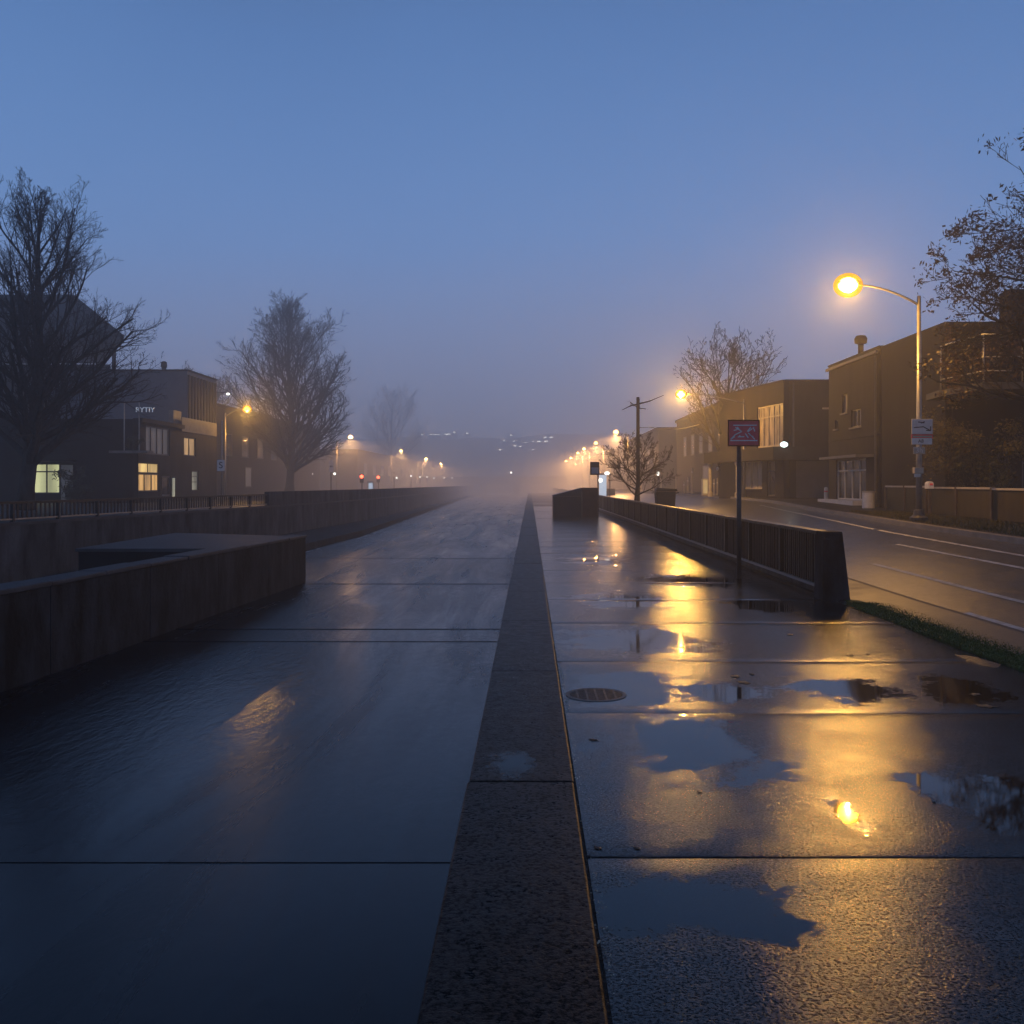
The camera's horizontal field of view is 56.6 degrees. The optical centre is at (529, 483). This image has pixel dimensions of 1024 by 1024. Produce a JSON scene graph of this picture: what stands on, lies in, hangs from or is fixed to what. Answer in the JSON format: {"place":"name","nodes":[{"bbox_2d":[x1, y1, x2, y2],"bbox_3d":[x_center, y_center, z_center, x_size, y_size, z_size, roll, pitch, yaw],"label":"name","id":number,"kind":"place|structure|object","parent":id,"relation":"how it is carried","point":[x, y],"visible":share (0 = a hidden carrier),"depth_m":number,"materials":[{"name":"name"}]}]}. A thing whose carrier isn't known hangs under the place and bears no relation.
{"place":"outdoors","nodes":[
{"label":"outdoors","id":0,"kind":"place"},
{"bbox_2d":[0,495,264,521],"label":"bank road","id":1,"kind":"structure","parent":0,"point":[47,510],"depth_m":42.65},
{"bbox_2d":[0,294,123,418],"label":"building","id":2,"kind":"structure","parent":1,"relation":"on","point":[62,307],"depth_m":74.59,"materials":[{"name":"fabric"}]},
{"bbox_2d":[52,466,95,503],"bbox_3d":[-25.486,0.112,52.934,2.245,2.635,2.086,0,0,0],"label":"garden shrub","id":3,"kind":"object","parent":1,"relation":"on","point":[71,493],"visible":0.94,"depth_m":52.86,"materials":[{"name":"black plant"}]},
{"bbox_2d":[0,166,170,509],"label":"bare tree","id":4,"kind":"object","parent":1,"relation":"on","point":[40,357],"visible":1,"depth_m":39.65,"materials":[{"name":"brown plant"}]},
{"bbox_2d":[0,361,217,502],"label":"corner building","id":5,"kind":"structure","parent":1,"relation":"on","point":[174,454],"depth_m":58.25,"materials":[{"name":"brick"}]},
{"bbox_2d":[35,463,59,493],"bbox_3d":[-27.919,-0.317,54.910,1.609,1.782,0.080,0,0,0],"label":"shop window","id":6,"kind":"structure","parent":5,"relation":"in","point":[44,484],"depth_m":54.92,"materials":[{"name":"glass"}]},
{"bbox_2d":[125,434,144,449],"bbox_3d":[-22.586,-2.421,54.320,1.007,0.964,0.960,0,0,-44],"label":"balcony shrub","id":7,"kind":"object","parent":5,"relation":"on","point":[134,440],"visible":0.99,"depth_m":54.19,"materials":[{"name":"black plant"}]},
{"bbox_2d":[138,473,157,491],"bbox_3d":[-22.710,-0.088,56.395,0.080,1.070,3.102,0,0,0],"label":"shop window","id":8,"kind":"structure","parent":5,"relation":"in","point":[147,482],"depth_m":56.43,"materials":[{"name":"glass"}]},
{"bbox_2d":[146,425,168,455],"bbox_3d":[-22.710,-2.612,57.775,0.080,1.695,3.721,0,0,0],"label":"balcony door","id":9,"kind":"structure","parent":5,"relation":"in","point":[157,438],"depth_m":57.95,"materials":[{"name":"paint"}]},
{"bbox_2d":[162,476,169,495],"bbox_3d":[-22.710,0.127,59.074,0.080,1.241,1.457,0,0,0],"label":"door","id":10,"kind":"structure","parent":5,"relation":"in","point":[165,479],"depth_m":59.23,"materials":[{"name":"paint"}]},
{"bbox_2d":[184,437,194,455],"bbox_3d":[-22.710,-2.476,63.167,0.080,1.224,2.223,0,0,0],"label":"window","id":11,"kind":"structure","parent":5,"relation":"in","point":[189,443],"depth_m":63.39,"materials":[{"name":"glass"}]},
{"bbox_2d":[192,471,197,489],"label":"window","id":12,"kind":"structure","parent":5,"relation":"in","point":[194,473],"depth_m":64.35,"materials":[{"name":"glass"}]},
{"bbox_2d":[182,361,248,408],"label":"bare tree","id":13,"kind":"object","parent":1,"relation":"on","point":[220,390],"visible":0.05,"depth_m":104.33,"materials":[{"name":"brown plant"}]},
{"bbox_2d":[217,420,224,503],"bbox_3d":[-16.900,-1.192,51.978,0.411,4.623,0.114,0,0,0],"label":"parking sign","id":14,"kind":"object","parent":1,"relation":"on","point":[221,465],"visible":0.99,"depth_m":51.97,"materials":[{"name":"metal"}]},
{"bbox_2d":[224,405,251,498],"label":"street lamp","id":15,"kind":"object","parent":1,"relation":"on","point":[246,409],"visible":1,"depth_m":69.94,"materials":[{"name":"metal"}]},
{"bbox_2d":[217,403,319,494],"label":"canal building","id":16,"kind":"structure","parent":1,"relation":"on","point":[250,469],"depth_m":91.70,"materials":[{"name":"brick"}]},
{"bbox_2d":[226,433,231,455],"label":"window","id":17,"kind":"structure","parent":16,"relation":"in","point":[228,436],"depth_m":85.02,"materials":[{"name":"glass"}]},
{"bbox_2d":[242,436,248,457],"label":"window","id":18,"kind":"structure","parent":16,"relation":"in","point":[245,440],"depth_m":90.10,"materials":[{"name":"glass"}]},
{"bbox_2d":[245,467,251,486],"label":"window","id":19,"kind":"structure","parent":16,"relation":"in","point":[248,470],"depth_m":91.05,"materials":[{"name":"glass"}]},
{"bbox_2d":[257,439,262,458],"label":"window","id":20,"kind":"structure","parent":16,"relation":"in","point":[259,454],"depth_m":94.75,"materials":[{"name":"glass"}]},
{"bbox_2d":[199,290,356,490],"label":"bare tree","id":21,"kind":"object","parent":1,"relation":"on","point":[291,430],"visible":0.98,"depth_m":91.16,"materials":[{"name":"brown plant"}]},
{"bbox_2d":[329,460,335,474],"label":"post sign","id":22,"kind":"object","parent":1,"relation":"on","point":[330,464],"visible":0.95,"depth_m":87.91,"materials":[{"name":"metal"}]},
{"bbox_2d":[336,435,352,489],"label":"street lamp","id":23,"kind":"object","parent":1,"relation":"on","point":[350,436],"visible":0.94,"depth_m":110.30,"materials":[{"name":"metal"}]},
{"bbox_2d":[360,474,363,488],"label":"traffic signal","id":24,"kind":"object","parent":1,"relation":"on","point":[361,478],"visible":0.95,"depth_m":91.80,"materials":[{"name":"metal"}]},
{"bbox_2d":[320,449,421,489],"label":"canal building","id":25,"kind":"structure","parent":1,"relation":"on","point":[353,465],"depth_m":141.49,"materials":[{"name":"brick"}]},
{"bbox_2d":[364,463,367,474],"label":"window","id":26,"kind":"structure","parent":25,"relation":"in","point":[365,464],"depth_m":141.72,"materials":[{"name":"glass"}]},
{"bbox_2d":[368,481,373,488],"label":"ticket cabinet","id":27,"kind":"object","parent":1,"relation":"on","point":[370,484],"visible":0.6,"depth_m":95.78,"materials":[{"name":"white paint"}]},
{"bbox_2d":[350,384,440,469],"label":"bare tree","id":28,"kind":"object","parent":1,"relation":"on","point":[387,437],"visible":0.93,"depth_m":189.88,"materials":[{"name":"brown plant"}]},
{"bbox_2d":[0,493,527,1023],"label":"canal water","id":29,"kind":"structure","parent":0,"point":[248,813],"depth_m":7.95,"materials":[{"name":"blue liquid"}]},
{"bbox_2d":[0,535,306,692],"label":"canal wall","id":30,"kind":"structure","parent":29,"relation":"in","point":[52,624],"depth_m":15.16,"materials":[{"name":"concrete"}]},
{"bbox_2d":[75,533,279,569],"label":"cross wall","id":31,"kind":"structure","parent":29,"relation":"in","point":[139,549],"depth_m":20.82,"materials":[{"name":"concrete"}]},
{"bbox_2d":[0,485,474,583],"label":"embankment wall","id":32,"kind":"structure","parent":29,"relation":"in","point":[31,549],"depth_m":34.97,"materials":[{"name":"concrete"}]},
{"bbox_2d":[0,494,266,521],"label":"railing","id":33,"kind":"object","parent":32,"relation":"on","point":[130,505],"visible":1,"depth_m":29.20,"materials":[{"name":"metal"}]},
{"bbox_2d":[276,493,480,549],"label":"canal ledge","id":34,"kind":"object","parent":32,"relation":"attached to","point":[318,537],"visible":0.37,"depth_m":50.56,"materials":[{"name":"concrete"}]},
{"bbox_2d":[416,477,566,495],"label":"footbridge","id":35,"kind":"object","parent":29,"relation":"in","point":[485,481],"visible":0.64,"depth_m":205.00,"materials":[{"name":"concrete"}]},
{"bbox_2d":[320,434,635,492],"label":"hill","id":36,"kind":"structure","parent":0,"point":[474,457],"depth_m":244.05,"materials":[{"name":"grey"}]},
{"bbox_2d":[451,431,457,437],"bbox_3d":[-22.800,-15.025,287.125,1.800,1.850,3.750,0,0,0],"label":"hillside house","id":37,"kind":"structure","parent":36,"relation":"on","point":[454,434],"depth_m":285.30,"materials":[{"name":"grey"}]},
{"bbox_2d":[0,0,1023,439],"bbox_3d":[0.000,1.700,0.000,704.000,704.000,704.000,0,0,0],"label":"sky","id":38,"kind":"structure","parent":0,"point":[498,218],"depth_m":322.64,"materials":[{"name":"blue"}]},
{"bbox_2d":[532,500,612,1023],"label":"sidewalk bedding","id":39,"kind":"object","parent":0,"point":[609,1014],"visible":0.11,"depth_m":4.14,"materials":[{"name":"concrete"}]},
{"bbox_2d":[531,491,1023,1023],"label":"sidewalk","id":40,"kind":"structure","parent":0,"point":[811,853],"depth_m":5.19,"materials":[{"name":"concrete"}]},
{"bbox_2d":[552,488,596,515],"bbox_3d":[2.410,0.975,51.165,2.420,1.550,2.470,0,0,0],"label":"planter box","id":41,"kind":"object","parent":40,"relation":"on","point":[579,502],"visible":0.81,"depth_m":50.00,"materials":[{"name":"metal"}]},
{"bbox_2d":[554,640,622,1002],"bbox_3d":[0.269,1.702,8.009,0.121,0.005,11.711,0,0,0],"label":"grit","id":42,"kind":"object","parent":40,"relation":"on","point":[598,942],"visible":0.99,"depth_m":3.96,"materials":[{"name":"gravel"}]},
{"bbox_2d":[590,462,598,516],"bbox_3d":[3.375,0.286,49.550,0.486,2.869,0.170,0,0,0],"label":"bus stop sign","id":43,"kind":"object","parent":40,"relation":"on","point":[594,468],"visible":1,"depth_m":49.48,"materials":[{"name":"metal"}]},
{"bbox_2d":[566,688,625,701],"bbox_3d":[0.534,1.706,7.691,0.490,0.008,0.490,0,0,0],"label":"drain cover","id":44,"kind":"object","parent":40,"relation":"on","point":[595,694],"visible":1,"depth_m":7.68,"materials":[{"name":"metal"}]},
{"bbox_2d":[552,488,849,602],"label":"low wall","id":45,"kind":"structure","parent":40,"relation":"on","point":[813,560],"depth_m":18.19,"materials":[{"name":"concrete"}]},
{"bbox_2d":[728,420,759,578],"bbox_3d":[3.856,0.281,17.189,0.579,2.879,0.110,0,0,0],"label":"street sign","id":46,"kind":"object","parent":40,"relation":"on","point":[743,433],"visible":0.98,"depth_m":17.14,"materials":[{"name":"metal"}]},
{"bbox_2d":[955,654,1000,667],"bbox_3d":[4.305,1.691,9.120,0.321,0.042,0.925,0,0,-6],"label":"soil patch","id":47,"kind":"object","parent":40,"relation":"on","point":[979,661],"visible":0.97,"depth_m":9.03,"materials":[{"name":"brown soil"}]},
{"bbox_2d":[975,704,997,707],"bbox_3d":[3.500,1.698,7.274,0.167,0.006,0.114,0,0,0],"label":"fallen leaf","id":48,"kind":"object","parent":40,"relation":"on","point":[985,705],"visible":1,"depth_m":7.26,"materials":[{"name":"plant"}]},
{"bbox_2d":[549,487,1023,654],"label":"verge","id":49,"kind":"structure","parent":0,"point":[862,592],"depth_m":12.06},
{"bbox_2d":[599,430,681,500],"bbox_3d":[4.858,-0.529,43.539,3.048,3.943,3.522,0,0,-23],"label":"street tree","id":50,"kind":"object","parent":49,"relation":"on","point":[617,467],"visible":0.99,"depth_m":43.28,"materials":[{"name":"brown plant"}]},
{"bbox_2d":[622,395,663,500],"bbox_3d":[5.221,-1.349,43.886,1.954,5.552,0.374,0,0,0],"label":"utility pole","id":51,"kind":"object","parent":49,"relation":"on","point":[637,405],"visible":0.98,"depth_m":43.84,"materials":[{"name":"brown wood"}]},
{"bbox_2d":[640,424,698,429],"bbox_3d":[7.671,-3.046,49.861,0.455,0.959,13.104,0,0,22],"label":"overhead wire","id":52,"kind":"object","parent":51,"relation":"attached to","point":[667,429],"visible":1,"depth_m":47.85,"materials":[{"name":"black metal"}]},
{"bbox_2d":[654,488,678,506],"bbox_3d":[5.608,0.790,39.024,0.949,1.274,0.784,0,0,0],"label":"wheeled bin","id":53,"kind":"object","parent":49,"relation":"on","point":[665,496],"visible":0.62,"depth_m":38.66,"materials":[{"name":"black plastic"}]},
{"bbox_2d":[844,600,1023,671],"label":"turf","id":54,"kind":"structure","parent":49,"relation":"on","point":[930,636],"depth_m":10.37,"materials":[{"name":"green plant"}]},
{"bbox_2d":[558,487,1023,627],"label":"road","id":55,"kind":"structure","parent":0,"point":[865,549],"depth_m":18.50,"materials":[{"name":"grey asphalt"}]},
{"bbox_2d":[599,472,611,495],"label":"bus shelter","id":56,"kind":"object","parent":55,"relation":"on","point":[602,484],"visible":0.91,"depth_m":72.00,"materials":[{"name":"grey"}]},
{"bbox_2d":[606,489,614,495],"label":"utility cabinet","id":57,"kind":"object","parent":55,"relation":"on","point":[612,491],"visible":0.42,"depth_m":84.00,"materials":[{"name":"metal"}]},
{"bbox_2d":[716,463,719,495],"bbox_3d":[11.583,-0.503,58.000,0.450,2.518,0.228,0,0,0],"label":"post lamp","id":58,"kind":"object","parent":55,"relation":"on","point":[718,465],"visible":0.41,"depth_m":57.96,"materials":[{"name":"metal"}]},
{"bbox_2d":[574,487,1023,544],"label":"kerb","id":59,"kind":"structure","parent":55,"relation":"on","point":[990,536],"depth_m":25.56,"materials":[{"name":"concrete"}]},
{"bbox_2d":[761,505,1023,555],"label":"edge line","id":60,"kind":"object","parent":55,"relation":"on","point":[908,535],"visible":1,"depth_m":22.51,"materials":[{"name":"paint"}]},
{"bbox_2d":[848,577,1023,632],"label":"kerb","id":61,"kind":"structure","parent":55,"relation":"on","point":[1004,626],"depth_m":12.87,"materials":[{"name":"concrete"}]},
{"bbox_2d":[873,563,1023,602],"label":"lane line","id":62,"kind":"object","parent":55,"relation":"on","point":[977,590],"visible":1,"depth_m":15.05,"materials":[{"name":"paint"}]},
{"bbox_2d":[895,544,1023,568],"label":"lane line","id":63,"kind":"object","parent":55,"relation":"on","point":[962,556],"visible":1,"depth_m":18.21,"materials":[{"name":"paint"}]},
{"bbox_2d":[964,612,1023,630],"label":"edge line","id":64,"kind":"object","parent":55,"relation":"on","point":[997,621],"visible":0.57,"depth_m":11.79,"materials":[{"name":"paint"}]},
{"bbox_2d":[583,486,1023,536],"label":"pavement","id":65,"kind":"structure","parent":0,"point":[812,502],"depth_m":37.67,"materials":[{"name":"grey concrete"}]},
{"bbox_2d":[582,448,589,487],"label":"street lamp","id":66,"kind":"object","parent":65,"relation":"on","point":[589,466],"visible":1,"depth_m":153.00,"materials":[{"name":"metal"}]},
{"bbox_2d":[613,430,628,490],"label":"street lamp","id":67,"kind":"object","parent":65,"relation":"on","point":[615,431],"visible":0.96,"depth_m":96.05,"materials":[{"name":"metal"}]},
{"bbox_2d":[701,479,707,495],"bbox_3d":[11.230,0.204,61.035,0.380,1.088,0.530,0,0,0],"label":"lit cabinet","id":68,"kind":"object","parent":65,"relation":"on","point":[704,487],"visible":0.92,"depth_m":60.77,"materials":[{"name":"beige paint"}]},
{"bbox_2d":[675,389,745,496],"bbox_3d":[10.401,-2.350,54.800,4.062,6.232,0.510,0,0,0],"label":"street lamp","id":69,"kind":"object","parent":65,"relation":"on","point":[680,393],"visible":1,"depth_m":54.74,"materials":[{"name":"metal"}]},
{"bbox_2d":[672,321,787,451],"bbox_3d":[12.704,-4.542,58.610,7.380,10.620,8.650,0,0,0],"label":"street tree","id":70,"kind":"object","parent":65,"relation":"on","point":[733,357],"visible":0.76,"depth_m":58.34,"materials":[{"name":"brown plant"}]},
{"bbox_2d":[704,379,828,498],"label":"shop building","id":71,"kind":"structure","parent":65,"relation":"on","point":[793,414],"depth_m":50.32,"materials":[{"name":"beige paint"}]},
{"bbox_2d":[742,461,761,489],"bbox_3d":[12.673,-0.475,53.980,0.240,1.660,2.710,0,0,-10],"label":"shop window","id":72,"kind":"structure","parent":71,"relation":"in","point":[753,470],"depth_m":54.03,"materials":[{"name":"grey glass"}]},
{"bbox_2d":[758,403,782,447],"bbox_3d":[13.073,-3.118,51.727,0.240,2.351,3.460,0,0,-10],"label":"window","id":73,"kind":"structure","parent":71,"relation":"in","point":[770,417],"depth_m":51.77,"materials":[{"name":"yellow glass"}]},
{"bbox_2d":[768,461,774,495],"bbox_3d":[13.183,-0.294,51.567,0.080,1.902,1.016,0,0,-10],"label":"door","id":74,"kind":"structure","parent":71,"relation":"in","point":[771,464],"depth_m":51.77,"materials":[{"name":"paint"}]},
{"bbox_2d":[824,487,827,498],"bbox_3d":[14.395,0.478,46.200,0.188,0.660,0.183,0,0,0],"label":"bollard","id":75,"kind":"object","parent":65,"relation":"on","point":[825,492],"visible":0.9,"depth_m":46.13,"materials":[{"name":"white paint"}]},
{"bbox_2d":[862,491,874,508],"bbox_3d":[13.005,0.606,36.500,0.500,0.682,0.500,0,0,0],"label":"litter bin","id":76,"kind":"object","parent":65,"relation":"on","point":[868,499],"visible":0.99,"depth_m":36.30,"materials":[{"name":"white paint"}]},
{"bbox_2d":[833,273,928,520],"bbox_3d":[9.595,-2.376,26.000,2.583,6.791,0.600,0,0,0],"label":"street lamp","id":77,"kind":"object","parent":65,"relation":"on","point":[847,285],"visible":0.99,"depth_m":25.93,"materials":[{"name":"metal"}]},
{"bbox_2d":[913,467,923,476],"bbox_3d":[10.535,-0.317,25.820,0.245,0.263,0.200,0,0,0],"label":"meter box","id":78,"kind":"object","parent":77,"relation":"attached to","point":[918,469],"visible":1,"depth_m":25.72,"materials":[{"name":"beige paint"}]},
{"bbox_2d":[913,447,924,453],"bbox_3d":[10.589,-0.912,25.877,0.327,0.191,0.086,0,0,0],"label":"pole sign","id":79,"kind":"object","parent":77,"relation":"attached to","point":[918,450],"visible":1,"depth_m":25.84,"materials":[{"name":"grey metal"}]},
{"bbox_2d":[911,419,932,438],"bbox_3d":[10.671,-1.500,25.880,0.592,0.538,0.080,0,0,0],"label":"pole sign","id":80,"kind":"object","parent":77,"relation":"attached to","point":[922,428],"visible":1,"depth_m":25.84,"materials":[{"name":"white metal"}]},
{"bbox_2d":[912,438,931,443],"bbox_3d":[10.664,-1.164,25.880,0.558,0.177,0.081,0,0,0],"label":"pole sign","id":81,"kind":"object","parent":77,"relation":"attached to","point":[921,440],"visible":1,"depth_m":25.84,"materials":[{"name":"white metal"}]},
{"bbox_2d":[925,481,933,515],"bbox_3d":[12.180,0.510,28.973,0.180,1.180,0.255,0,0,0],"label":"mailbox","id":82,"kind":"object","parent":65,"relation":"on","point":[929,485],"visible":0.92,"depth_m":28.90,"materials":[{"name":"white paint"}]},
{"bbox_2d":[884,485,1023,522],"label":"panel fence","id":83,"kind":"object","parent":65,"relation":"on","point":[1000,504],"visible":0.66,"depth_m":27.97,"materials":[{"name":"beige paint"}]},
{"bbox_2d":[909,128,1023,417],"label":"brown leaved tree","id":84,"kind":"object","parent":65,"relation":"on","point":[1000,245],"visible":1,"depth_m":21.87,"materials":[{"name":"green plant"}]},
{"bbox_2d":[940,433,1019,487],"bbox_3d":[13.886,-0.398,29.230,2.344,2.584,2.251,0,0,43],"label":"bush","id":85,"kind":"object","parent":65,"relation":"on","point":[992,476],"visible":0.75,"depth_m":29.03,"materials":[{"name":"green plant"}]},
{"bbox_2d":[851,509,1023,536],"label":"verge grass","id":86,"kind":"structure","parent":0,"point":[932,519],"depth_m":24.76,"materials":[{"name":"green plant"}]},
{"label":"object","id":87,"kind":"structure","parent":0,"visible":0},
{"bbox_2d":[586,449,623,487],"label":"terrace building","id":88,"kind":"structure","parent":87,"relation":"on","point":[613,483],"depth_m":147.10,"materials":[{"name":"brick"}]},
{"bbox_2d":[622,427,676,489],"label":"terrace building","id":89,"kind":"structure","parent":87,"relation":"on","point":[664,437],"depth_m":96.00,"materials":[{"name":"brick"}]},
{"bbox_2d":[675,401,828,492],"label":"terrace building","id":90,"kind":"structure","parent":87,"relation":"on","point":[691,449],"depth_m":82.01,"materials":[{"name":"brick"}]},
{"bbox_2d":[683,437,686,456],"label":"window","id":91,"kind":"structure","parent":90,"relation":"in","point":[684,438],"depth_m":87.01,"materials":[{"name":"glass"}]},
{"bbox_2d":[691,434,693,455],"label":"window","id":92,"kind":"structure","parent":90,"relation":"in","point":[692,436],"depth_m":82.90,"materials":[{"name":"glass"}]},
{"bbox_2d":[699,432,702,453],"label":"window","id":93,"kind":"structure","parent":90,"relation":"in","point":[700,437],"depth_m":78.84,"materials":[{"name":"glass"}]},
{"bbox_2d":[702,465,708,487],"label":"window","id":94,"kind":"structure","parent":90,"relation":"in","point":[705,469],"depth_m":76.67,"materials":[{"name":"glass"}]},
{"bbox_2d":[708,430,711,451],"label":"window","id":95,"kind":"structure","parent":90,"relation":"in","point":[709,445],"depth_m":74.62,"materials":[{"name":"glass"}]},
{"bbox_2d":[818,335,883,506],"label":"corner shop","id":96,"kind":"structure","parent":87,"relation":"on","point":[854,458],"depth_m":40.81,"materials":[{"name":"brick"}]},
{"bbox_2d":[840,394,846,414],"bbox_3d":[13.980,-3.534,42.141,0.240,0.910,0.790,0,0,0],"label":"window","id":97,"kind":"structure","parent":96,"relation":"in","point":[845,396],"depth_m":42.36,"materials":[{"name":"glass"}]},
{"bbox_2d":[838,458,865,499],"bbox_3d":[14.060,-0.196,41.375,0.080,1.780,3.861,0,0,0],"label":"shop window","id":98,"kind":"structure","parent":96,"relation":"in","point":[851,472],"depth_m":41.55,"materials":[{"name":"grey glass"}]},
{"bbox_2d":[848,408,860,429],"bbox_3d":[13.980,-2.788,40.661,0.240,0.837,1.367,0,0,0],"label":"window","id":99,"kind":"structure","parent":96,"relation":"in","point":[856,413],"depth_m":40.81,"materials":[{"name":"glass"}]},
{"bbox_2d":[882,289,1023,507],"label":"balcony building","id":100,"kind":"structure","parent":87,"relation":"on","point":[899,376],"depth_m":31.36,"materials":[{"name":"brick"}]},
{"bbox_2d":[908,395,984,481],"bbox_3d":[12.924,-1.436,29.624,2.155,2.891,1.979,0,0,0],"label":"bush","id":101,"kind":"object","parent":100,"relation":"attached to","point":[942,440],"visible":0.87,"depth_m":29.47,"materials":[{"name":"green plant"}]},
{"bbox_2d":[930,326,994,405],"bbox_3d":[12.951,-3.515,28.496,1.517,2.402,2.804,0,0,0],"label":"balcony shrub","id":102,"kind":"object","parent":100,"relation":"on","point":[955,377],"visible":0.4,"depth_m":28.34,"materials":[{"name":"brown plant"}]},
{"bbox_2d":[991,414,1023,460],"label":"bush","id":103,"kind":"object","parent":100,"relation":"attached to","point":[1016,448],"visible":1,"depth_m":27.94,"materials":[{"name":"green plant"}]},
{"bbox_2d":[1022,451,1023,487],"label":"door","id":104,"kind":"structure","parent":100,"relation":"in","point":[1023,451],"depth_m":31.08,"materials":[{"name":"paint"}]},
{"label":"canal quay","id":105,"kind":"structure","parent":0,"visible":0},
{"bbox_2d":[417,491,608,1023],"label":"coping","id":106,"kind":"object","parent":105,"relation":"on","point":[515,941],"visible":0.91,"depth_m":4.19,"materials":[{"name":"concrete"}]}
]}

